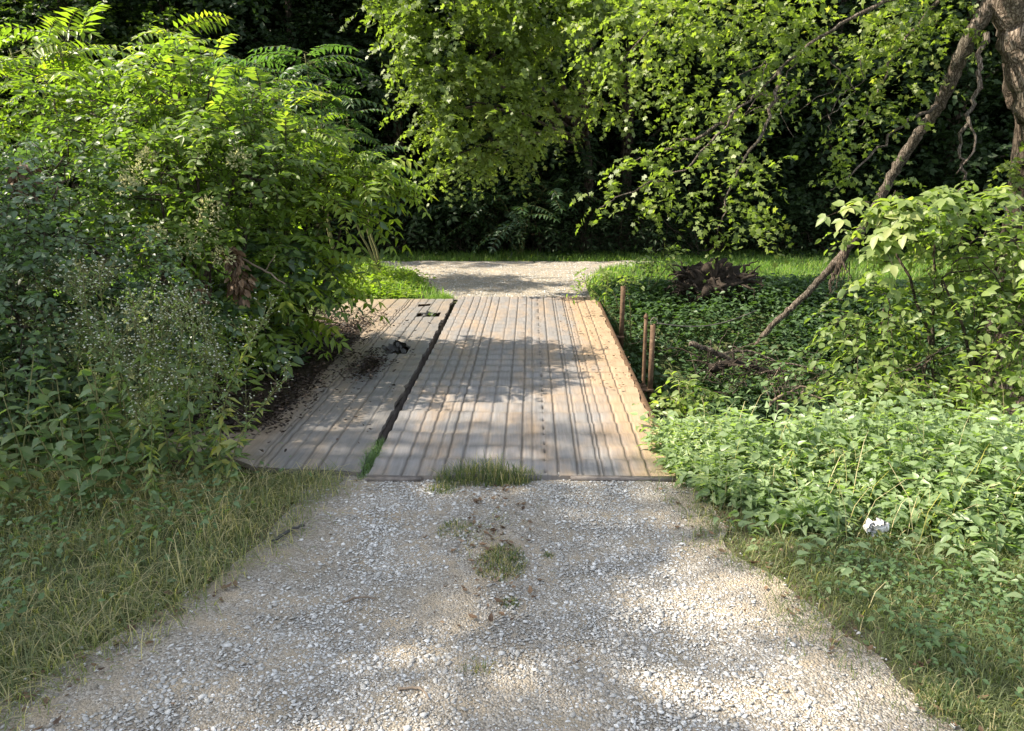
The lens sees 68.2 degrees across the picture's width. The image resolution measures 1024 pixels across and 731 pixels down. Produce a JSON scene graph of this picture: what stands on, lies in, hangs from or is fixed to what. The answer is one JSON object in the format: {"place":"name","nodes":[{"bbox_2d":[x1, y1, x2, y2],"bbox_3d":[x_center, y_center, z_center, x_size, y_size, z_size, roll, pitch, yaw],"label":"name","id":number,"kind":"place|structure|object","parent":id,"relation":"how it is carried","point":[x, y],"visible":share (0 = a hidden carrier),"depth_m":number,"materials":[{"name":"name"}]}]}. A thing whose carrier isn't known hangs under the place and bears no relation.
{"place":"outdoors","nodes":[
{"label":"outdoors","id":0,"kind":"place"},
{"bbox_2d":[0,261,964,730],"bbox_3d":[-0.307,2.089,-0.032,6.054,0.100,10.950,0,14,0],"label":"gravel road","id":1,"kind":"structure","parent":0,"point":[89,702],"depth_m":3.43,"materials":[{"name":"grey gravel"}]},
{"bbox_2d":[430,447,542,486],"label":"grass tuft","id":2,"kind":"object","parent":1,"relation":"on","point":[498,471],"visible":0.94,"depth_m":5.14,"materials":[{"name":"green plant"}]},
{"bbox_2d":[470,542,529,581],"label":"grass tuft","id":3,"kind":"object","parent":1,"relation":"on","point":[498,561],"visible":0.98,"depth_m":4.04,"materials":[{"name":"green plant"}]},
{"bbox_2d":[910,675,982,725],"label":"grass tuft","id":4,"kind":"object","parent":1,"relation":"on","point":[953,692],"visible":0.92,"depth_m":2.97,"materials":[{"name":"green plant"}]},
{"bbox_2d":[1,246,994,308],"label":"meadow grass","id":5,"kind":"structure","parent":0,"point":[767,266],"depth_m":18.70,"materials":[{"name":"green plant"}]},
{"bbox_2d":[342,260,653,299],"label":"gravel track","id":6,"kind":"structure","parent":0,"point":[513,281],"depth_m":16.35,"materials":[{"name":"grey gravel"}]},
{"bbox_2d":[0,58,1023,730],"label":"ground","id":7,"kind":"structure","parent":0,"point":[672,368],"depth_m":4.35,"materials":[{"name":"green plant"}]},
{"bbox_2d":[0,356,42,466],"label":"broadleaf weed","id":8,"kind":"object","parent":7,"relation":"on","point":[29,443],"visible":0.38,"depth_m":5.46,"materials":[{"name":"green plant"}]},
{"bbox_2d":[0,391,43,509],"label":"broadleaf weed","id":9,"kind":"object","parent":7,"relation":"on","point":[11,483],"visible":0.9,"depth_m":4.72,"materials":[{"name":"green plant"}]},
{"bbox_2d":[0,351,47,499],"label":"broadleaf weed","id":10,"kind":"object","parent":7,"relation":"on","point":[32,390],"visible":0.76,"depth_m":4.92,"materials":[{"name":"green plant"}]},
{"bbox_2d":[5,253,71,428],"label":"flowering weed","id":11,"kind":"object","parent":7,"relation":"on","point":[47,345],"visible":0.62,"depth_m":5.62,"materials":[{"name":"green plant"}]},
{"bbox_2d":[0,410,78,479],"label":"broadleaf weed","id":12,"kind":"object","parent":7,"relation":"on","point":[3,458],"visible":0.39,"depth_m":5.15,"materials":[{"name":"green plant"}]},
{"bbox_2d":[0,0,94,188],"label":"forest tree","id":13,"kind":"object","parent":7,"relation":"on","point":[14,15],"visible":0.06,"depth_m":19.85,"materials":[{"name":"green plant"}]},
{"bbox_2d":[11,340,121,477],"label":"broadleaf weed","id":14,"kind":"object","parent":7,"relation":"on","point":[88,455],"visible":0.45,"depth_m":5.13,"materials":[{"name":"green plant"}]},
{"bbox_2d":[41,248,98,446],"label":"flowering weed","id":15,"kind":"object","parent":7,"relation":"on","point":[78,379],"visible":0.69,"depth_m":5.47,"materials":[{"name":"green plant"}]},
{"bbox_2d":[31,337,108,468],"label":"broadleaf weed","id":16,"kind":"object","parent":7,"relation":"on","point":[42,458],"visible":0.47,"depth_m":5.42,"materials":[{"name":"green plant"}]},
{"bbox_2d":[23,349,131,483],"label":"broadleaf weed","id":17,"kind":"object","parent":7,"relation":"on","point":[45,398],"visible":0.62,"depth_m":5.11,"materials":[{"name":"green plant"}]},
{"bbox_2d":[16,361,140,512],"bbox_3d":[-2.669,0.511,4.660,0.602,0.922,0.671,-13,19,-43],"label":"broadleaf weed","id":18,"kind":"object","parent":7,"relation":"on","point":[64,485],"visible":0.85,"depth_m":4.71,"materials":[{"name":"green plant"}]},
{"bbox_2d":[45,373,116,512],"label":"broadleaf weed","id":19,"kind":"object","parent":7,"relation":"on","point":[102,474],"visible":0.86,"depth_m":4.76,"materials":[{"name":"green plant"}]},
{"bbox_2d":[43,259,119,454],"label":"flowering weed","id":20,"kind":"object","parent":7,"relation":"on","point":[89,337],"visible":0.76,"depth_m":5.35,"materials":[{"name":"green plant"}]},
{"bbox_2d":[0,3,168,442],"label":"ailanthus sapling","id":21,"kind":"object","parent":7,"relation":"on","point":[64,74],"visible":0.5,"depth_m":8.31,"materials":[{"name":"green plant"}]},
{"bbox_2d":[56,246,135,461],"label":"flowering weed","id":22,"kind":"object","parent":7,"relation":"on","point":[120,402],"visible":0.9,"depth_m":5.15,"materials":[{"name":"green plant"}]},
{"bbox_2d":[0,0,207,240],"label":"forest tree","id":23,"kind":"object","parent":7,"relation":"on","point":[12,48],"visible":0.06,"depth_m":20.34,"materials":[{"name":"green plant"}]},
{"bbox_2d":[0,0,211,256],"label":"bank tree","id":24,"kind":"object","parent":7,"relation":"on","point":[85,8],"visible":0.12,"depth_m":19.47,"materials":[{"name":"green plant"}]},
{"bbox_2d":[0,0,216,216],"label":"forest tree","id":25,"kind":"object","parent":7,"relation":"on","point":[12,6],"visible":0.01,"depth_m":22.15,"materials":[{"name":"green plant"}]},
{"bbox_2d":[69,312,160,490],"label":"flowering weed","id":26,"kind":"object","parent":7,"relation":"on","point":[142,447],"visible":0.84,"depth_m":4.93,"materials":[{"name":"green plant"}]},
{"bbox_2d":[0,129,249,465],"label":"bramble thicket","id":27,"kind":"object","parent":7,"relation":"on","point":[22,255],"visible":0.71,"depth_m":5.96,"materials":[{"name":"green plant"}]},
{"bbox_2d":[107,302,165,439],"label":"flowering weed","id":28,"kind":"object","parent":7,"relation":"on","point":[138,380],"visible":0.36,"depth_m":5.72,"materials":[{"name":"green plant"}]},
{"bbox_2d":[78,316,211,490],"bbox_3d":[-2.502,0.311,5.007,0.839,1.152,0.753,2,14,10],"label":"broadleaf weed","id":29,"kind":"object","parent":7,"relation":"on","point":[100,405],"visible":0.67,"depth_m":5.17,"materials":[{"name":"green plant"}]},
{"bbox_2d":[107,275,183,486],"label":"flowering weed","id":30,"kind":"object","parent":7,"relation":"on","point":[142,358],"visible":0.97,"depth_m":4.92,"materials":[{"name":"green plant"}]},
{"bbox_2d":[116,356,177,510],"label":"flowering weed","id":31,"kind":"object","parent":7,"relation":"on","point":[150,467],"visible":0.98,"depth_m":4.66,"materials":[{"name":"green plant"}]},
{"bbox_2d":[126,302,183,464],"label":"flowering weed","id":32,"kind":"object","parent":7,"relation":"on","point":[155,423],"visible":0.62,"depth_m":5.41,"materials":[{"name":"green plant"}]},
{"bbox_2d":[126,285,187,439],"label":"flowering weed","id":33,"kind":"object","parent":7,"relation":"on","point":[166,374],"visible":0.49,"depth_m":5.70,"materials":[{"name":"green plant"}]},
{"bbox_2d":[2,0,327,258],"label":"forest tree","id":34,"kind":"object","parent":7,"relation":"on","point":[160,9],"visible":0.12,"depth_m":19.03,"materials":[{"name":"green plant"}]},
{"bbox_2d":[80,10,255,377],"bbox_3d":[-3.535,-1.229,8.764,1.789,5.219,2.308,0,14,0],"label":"ailanthus sapling","id":35,"kind":"object","parent":7,"relation":"on","point":[168,37],"visible":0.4,"depth_m":7.95,"materials":[{"name":"green plant"}]},
{"bbox_2d":[53,0,284,213],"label":"forest tree","id":36,"kind":"object","parent":7,"relation":"on","point":[119,12],"visible":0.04,"depth_m":22.86,"materials":[{"name":"green plant"}]},
{"bbox_2d":[148,281,202,475],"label":"flowering weed","id":37,"kind":"object","parent":7,"relation":"on","point":[184,342],"visible":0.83,"depth_m":5.30,"materials":[{"name":"green plant"}]},
{"bbox_2d":[5,33,352,377],"bbox_3d":[-3.319,-0.852,7.873,3.287,4.772,3.742,0,14,0],"label":"leafy bush","id":38,"kind":"object","parent":7,"relation":"on","point":[194,138],"visible":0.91,"depth_m":7.05,"materials":[{"name":"green plant"}]},
{"bbox_2d":[156,276,215,488],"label":"flowering weed","id":39,"kind":"object","parent":7,"relation":"on","point":[189,371],"visible":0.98,"depth_m":4.95,"materials":[{"name":"green plant"}]},
{"bbox_2d":[180,292,220,469],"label":"flowering weed","id":40,"kind":"object","parent":7,"relation":"on","point":[202,366],"visible":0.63,"depth_m":5.39,"materials":[{"name":"green plant"}]},
{"bbox_2d":[189,315,228,470],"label":"flowering weed","id":41,"kind":"object","parent":7,"relation":"on","point":[212,398],"visible":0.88,"depth_m":5.18,"materials":[{"name":"green plant"}]},
{"bbox_2d":[169,394,251,469],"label":"broadleaf weed","id":42,"kind":"object","parent":7,"relation":"on","point":[217,431],"visible":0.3,"depth_m":5.52,"materials":[{"name":"green plant"}]},
{"bbox_2d":[190,285,282,488],"bbox_3d":[-1.774,0.181,5.026,0.637,1.379,0.426,-7,15,-25],"label":"flowering weed","id":43,"kind":"object","parent":7,"relation":"on","point":[225,428],"visible":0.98,"depth_m":5.01,"materials":[{"name":"green plant"}]},
{"bbox_2d":[210,352,292,489],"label":"flowering weed","id":44,"kind":"object","parent":7,"relation":"on","point":[232,444],"visible":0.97,"depth_m":4.99,"materials":[{"name":"green plant"}]},
{"bbox_2d":[180,49,339,232],"bbox_3d":[-4.605,-3.681,14.540,3.394,4.417,2.473,12,18,41],"label":"locust sapling","id":45,"kind":"object","parent":7,"relation":"on","point":[238,61],"visible":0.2,"depth_m":14.08,"materials":[{"name":"green plant"}]},
{"bbox_2d":[120,133,438,410],"bbox_3d":[-2.688,-0.500,8.413,2.622,4.046,3.628,12,18,41],"label":"sumac bush","id":46,"kind":"object","parent":7,"relation":"on","point":[268,344],"visible":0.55,"depth_m":8.00,"materials":[{"name":"green plant"}]},
{"bbox_2d":[151,0,418,235],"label":"forest tree","id":47,"kind":"object","parent":7,"relation":"on","point":[336,4],"visible":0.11,"depth_m":20.84,"materials":[{"name":"green plant"}]},
{"bbox_2d":[187,72,396,340],"bbox_3d":[-2.360,-0.892,8.671,2.249,4.637,1.761,0,14,0],"label":"ailanthus sapling","id":48,"kind":"object","parent":7,"relation":"on","point":[314,128],"visible":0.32,"depth_m":8.18,"materials":[{"name":"green plant"}]},
{"bbox_2d":[182,0,415,236],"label":"forest tree","id":49,"kind":"object","parent":7,"relation":"on","point":[350,29],"visible":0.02,"depth_m":22.80,"materials":[{"name":"green plant"}]},
{"bbox_2d":[240,44,392,256],"bbox_3d":[-3.974,-3.809,14.586,2.592,4.613,3.034,-12,18,-40],"label":"tree","id":50,"kind":"object","parent":7,"relation":"on","point":[330,103],"visible":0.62,"depth_m":14.08,"materials":[{"name":"green plant"}]},
{"bbox_2d":[272,100,414,269],"bbox_3d":[-3.579,-3.524,15.581,2.387,3.608,2.712,8,16,30],"label":"locust sapling","id":51,"kind":"object","parent":7,"relation":"on","point":[361,135],"visible":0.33,"depth_m":15.42,"materials":[{"name":"green plant"}]},
{"bbox_2d":[286,144,409,255],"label":"forest shrub","id":52,"kind":"object","parent":7,"relation":"on","point":[355,232],"visible":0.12,"depth_m":21.31,"materials":[{"name":"green plant"}]},
{"bbox_2d":[284,258,435,302],"bbox_3d":[-3.209,-1.684,14.664,3.479,0.564,4.469,0,14,0],"label":"clover","id":53,"kind":"object","parent":7,"relation":"on","point":[402,272],"visible":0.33,"depth_m":14.31,"materials":[{"name":"green plant"}]},
{"bbox_2d":[214,0,534,227],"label":"forest tree","id":54,"kind":"object","parent":7,"relation":"on","point":[354,34],"visible":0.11,"depth_m":22.19,"materials":[{"name":"green plant"}]},
{"bbox_2d":[250,0,537,250],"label":"forest tree","id":55,"kind":"object","parent":7,"relation":"on","point":[371,84],"visible":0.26,"depth_m":20.86,"materials":[{"name":"green plant"}]},
{"bbox_2d":[126,296,676,481],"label":"bridge","id":56,"kind":"structure","parent":7,"relation":"on","point":[470,377],"depth_m":6.95,"materials":[{"name":"wood"}]},
{"bbox_2d":[124,309,430,451],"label":"leaf litter","id":57,"kind":"object","parent":56,"relation":"on","point":[302,375],"visible":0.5,"depth_m":7.45,"materials":[{"name":"brown plant"}]},
{"bbox_2d":[356,435,391,478],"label":"grass tuft","id":58,"kind":"object","parent":56,"relation":"in","point":[372,456],"visible":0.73,"depth_m":5.51,"materials":[{"name":"green plant"}]},
{"bbox_2d":[616,286,625,347],"bbox_3d":[1.509,-0.685,10.739,0.180,0.881,0.143,0,14,0],"label":"rail post","id":59,"kind":"object","parent":56,"relation":"attached to","point":[620,336],"visible":0.81,"depth_m":10.73,"materials":[{"name":"wood"}]},
{"bbox_2d":[639,313,648,394],"bbox_3d":[1.347,-0.078,8.046,0.180,0.967,0.100,0,14,0],"label":"rail post","id":60,"kind":"object","parent":56,"relation":"attached to","point":[646,317],"visible":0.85,"depth_m":8.01,"materials":[{"name":"wood"}]},
{"bbox_2d":[641,317,657,403],"bbox_3d":[1.390,-0.023,7.829,0.198,0.964,0.112,0,14,0],"label":"rail post","id":61,"kind":"object","parent":56,"relation":"attached to","point":[649,389],"visible":0.93,"depth_m":7.82,"materials":[{"name":"wood"}]},
{"bbox_2d":[321,154,488,260],"bbox_3d":[-3.152,-4.124,21.406,5.283,3.668,4.564,2,14,9],"label":"forest shrub","id":62,"kind":"object","parent":7,"relation":"on","point":[412,229],"visible":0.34,"depth_m":21.08,"materials":[{"name":"green plant"}]},
{"bbox_2d":[398,142,548,260],"bbox_3d":[-1.117,-4.226,21.492,4.380,4.156,4.189,-1,14,-6],"label":"forest shrub","id":63,"kind":"object","parent":7,"relation":"on","point":[442,213],"visible":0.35,"depth_m":21.01,"materials":[{"name":"green plant"}]},
{"bbox_2d":[348,0,636,253],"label":"forest tree","id":64,"kind":"object","parent":7,"relation":"on","point":[474,203],"visible":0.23,"depth_m":20.45,"materials":[{"name":"green plant"}]},
{"bbox_2d":[9,0,1006,202],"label":"forest mass","id":65,"kind":"object","parent":7,"relation":"on","point":[617,152],"visible":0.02,"depth_m":26.55,"materials":[{"name":"green plant"}]},
{"bbox_2d":[414,179,604,255],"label":"ash sapling","id":66,"kind":"object","parent":7,"relation":"on","point":[534,208],"visible":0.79,"depth_m":19.94,"materials":[{"name":"green plant"}]},
{"bbox_2d":[4,298,1015,730],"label":"dry leaves","id":67,"kind":"object","parent":7,"relation":"on","point":[490,618],"visible":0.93,"depth_m":3.74,"materials":[{"name":"brown plant"}]},
{"bbox_2d":[340,0,680,253],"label":"maple tree","id":68,"kind":"object","parent":7,"relation":"on","point":[501,35],"visible":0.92,"depth_m":12.77,"materials":[{"name":"green plant"}]},
{"bbox_2d":[0,430,1023,711],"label":"verge weeds","id":69,"kind":"object","parent":7,"relation":"on","point":[936,634],"visible":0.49,"depth_m":3.92,"materials":[{"name":"green plant"}]},
{"bbox_2d":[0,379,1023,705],"bbox_3d":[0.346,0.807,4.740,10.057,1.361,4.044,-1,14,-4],"label":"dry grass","id":70,"kind":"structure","parent":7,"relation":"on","point":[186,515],"depth_m":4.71,"materials":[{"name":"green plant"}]},
{"bbox_2d":[478,157,630,262],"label":"forest shrub","id":71,"kind":"object","parent":7,"relation":"on","point":[518,231],"visible":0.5,"depth_m":20.47,"materials":[{"name":"green plant"}]},
{"bbox_2d":[526,160,663,255],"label":"forest shrub","id":72,"kind":"object","parent":7,"relation":"on","point":[593,219],"visible":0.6,"depth_m":20.55,"materials":[{"name":"green plant"}]},
{"bbox_2d":[566,262,644,350],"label":"sapling","id":73,"kind":"object","parent":7,"relation":"on","point":[602,273],"visible":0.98,"depth_m":11.31,"materials":[{"name":"green plant"}]},
{"bbox_2d":[500,2,735,222],"bbox_3d":[3.027,-10.914,24.672,8.469,13.074,8.484,0,14,1],"label":"forest tree","id":74,"kind":"object","parent":7,"relation":"on","point":[611,129],"visible":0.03,"depth_m":24.68,"materials":[{"name":"green plant"}]},
{"bbox_2d":[463,0,816,250],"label":"forest tree","id":75,"kind":"object","parent":7,"relation":"on","point":[625,152],"visible":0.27,"depth_m":21.34,"materials":[{"name":"green plant"}]},
{"bbox_2d":[584,184,711,257],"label":"forest shrub","id":76,"kind":"object","parent":7,"relation":"on","point":[651,222],"visible":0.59,"depth_m":20.60,"materials":[{"name":"green plant"}]},
{"bbox_2d":[632,245,687,292],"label":"sapling","id":77,"kind":"object","parent":7,"relation":"on","point":[671,257],"visible":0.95,"depth_m":12.63,"materials":[{"name":"green plant"}]},
{"bbox_2d":[648,371,729,431],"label":"sapling","id":78,"kind":"object","parent":7,"relation":"on","point":[677,405],"visible":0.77,"depth_m":6.88,"materials":[{"name":"green plant"}]},
{"bbox_2d":[604,133,774,262],"bbox_3d":[4.754,-4.175,20.968,4.665,4.426,4.462,-5,15,-20],"label":"forest shrub","id":79,"kind":"object","parent":7,"relation":"on","point":[681,212],"visible":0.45,"depth_m":20.55,"materials":[{"name":"green plant"}]},
{"bbox_2d":[454,272,988,437],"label":"ditch undergrowth","id":80,"kind":"object","parent":7,"relation":"on","point":[795,288],"visible":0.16,"depth_m":11.80,"materials":[{"name":"green plant"}]},
{"bbox_2d":[663,257,787,308],"bbox_3d":[3.872,-1.357,12.773,2.921,1.057,1.232,-5,14,-18],"label":"uprooted stump","id":81,"kind":"object","parent":7,"relation":"on","point":[696,275],"visible":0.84,"depth_m":12.50,"materials":[{"name":"brown wood"}]},
{"bbox_2d":[579,0,882,225],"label":"forest tree","id":82,"kind":"object","parent":7,"relation":"on","point":[759,63],"visible":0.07,"depth_m":23.03,"materials":[{"name":"green plant"}]},
{"bbox_2d":[603,0,862,258],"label":"forest tree","id":83,"kind":"object","parent":7,"relation":"on","point":[743,142],"visible":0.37,"depth_m":20.49,"materials":[{"name":"green plant"}]},
{"bbox_2d":[723,344,760,391],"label":"dead branch","id":84,"kind":"object","parent":7,"relation":"on","point":[739,360],"visible":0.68,"depth_m":9.98,"materials":[{"name":"brown wood"}]},
{"bbox_2d":[708,346,780,377],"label":"dead branch","id":85,"kind":"object","parent":84,"relation":"on","point":[716,368],"visible":0.52,"depth_m":10.10,"materials":[{"name":"brown wood"}]},
{"bbox_2d":[642,0,858,212],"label":"forest tree","id":86,"kind":"object","parent":7,"relation":"on","point":[801,133],"visible":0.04,"depth_m":24.33,"materials":[{"name":"green plant"}]},
{"bbox_2d":[710,166,855,261],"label":"forest shrub","id":87,"kind":"object","parent":7,"relation":"on","point":[803,219],"visible":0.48,"depth_m":20.17,"materials":[{"name":"green plant"}]},
{"bbox_2d":[552,0,1023,436],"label":"leaning tree","id":88,"kind":"object","parent":7,"relation":"on","point":[1005,18],"visible":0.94,"depth_m":8.51,"materials":[{"name":"green plant"}]},
{"bbox_2d":[717,344,900,427],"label":"ditch shrub","id":89,"kind":"object","parent":7,"relation":"on","point":[800,377],"visible":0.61,"depth_m":8.06,"materials":[{"name":"green plant"}]},
{"bbox_2d":[756,160,882,253],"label":"forest shrub","id":90,"kind":"object","parent":7,"relation":"on","point":[848,219],"visible":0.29,"depth_m":21.07,"materials":[{"name":"green plant"}]},
{"bbox_2d":[629,383,1023,621],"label":"nettles","id":91,"kind":"object","parent":7,"relation":"on","point":[676,448],"visible":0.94,"depth_m":4.82,"materials":[{"name":"green plant"}]},
{"bbox_2d":[863,518,888,536],"bbox_3d":[2.058,0.914,4.297,0.134,0.114,0.154,0,14,0],"label":"plastic bag","id":92,"kind":"object","parent":91,"relation":"in","point":[870,525],"visible":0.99,"depth_m":4.26,"materials":[{"name":"white plastic"}]},
{"bbox_2d":[675,0,993,255],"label":"forest tree","id":93,"kind":"object","parent":7,"relation":"on","point":[841,9],"visible":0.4,"depth_m":20.24,"materials":[{"name":"green plant"}]},
{"bbox_2d":[800,166,967,258],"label":"forest shrub","id":94,"kind":"object","parent":7,"relation":"on","point":[914,192],"visible":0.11,"depth_m":21.06,"materials":[{"name":"green plant"}]},
{"bbox_2d":[781,0,1014,250],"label":"forest tree","id":95,"kind":"object","parent":7,"relation":"on","point":[957,115],"visible":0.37,"depth_m":19.62,"materials":[{"name":"green plant"}]},
{"bbox_2d":[784,180,1023,437],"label":"sunlit bush","id":96,"kind":"object","parent":7,"relation":"on","point":[894,213],"visible":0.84,"depth_m":7.04,"materials":[{"name":"green plant"}]},
{"bbox_2d":[824,0,1014,222],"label":"forest tree","id":97,"kind":"object","parent":7,"relation":"on","point":[1002,116],"visible":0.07,"depth_m":22.77,"materials":[{"name":"green plant"}]},
{"bbox_2d":[860,9,1014,253],"bbox_3d":[15.022,-10.367,20.445,9.426,15.984,9.526,3,14,14],"label":"forest tree","id":98,"kind":"object","parent":7,"relation":"on","point":[970,81],"visible":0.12,"depth_m":20.21,"materials":[{"name":"green plant"}]},
{"bbox_2d":[884,5,1014,214],"bbox_3d":[16.576,-11.319,24.041,8.977,14.502,8.970,-12,18,-40],"label":"forest tree","id":99,"kind":"object","parent":7,"relation":"on","point":[1003,109],"visible":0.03,"depth_m":23.81,"materials":[{"name":"green plant"}]},
{"bbox_2d":[927,151,1010,250],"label":"forest shrub","id":100,"kind":"object","parent":7,"relation":"on","point":[984,177],"visible":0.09,"depth_m":21.80,"materials":[{"name":"green plant"}]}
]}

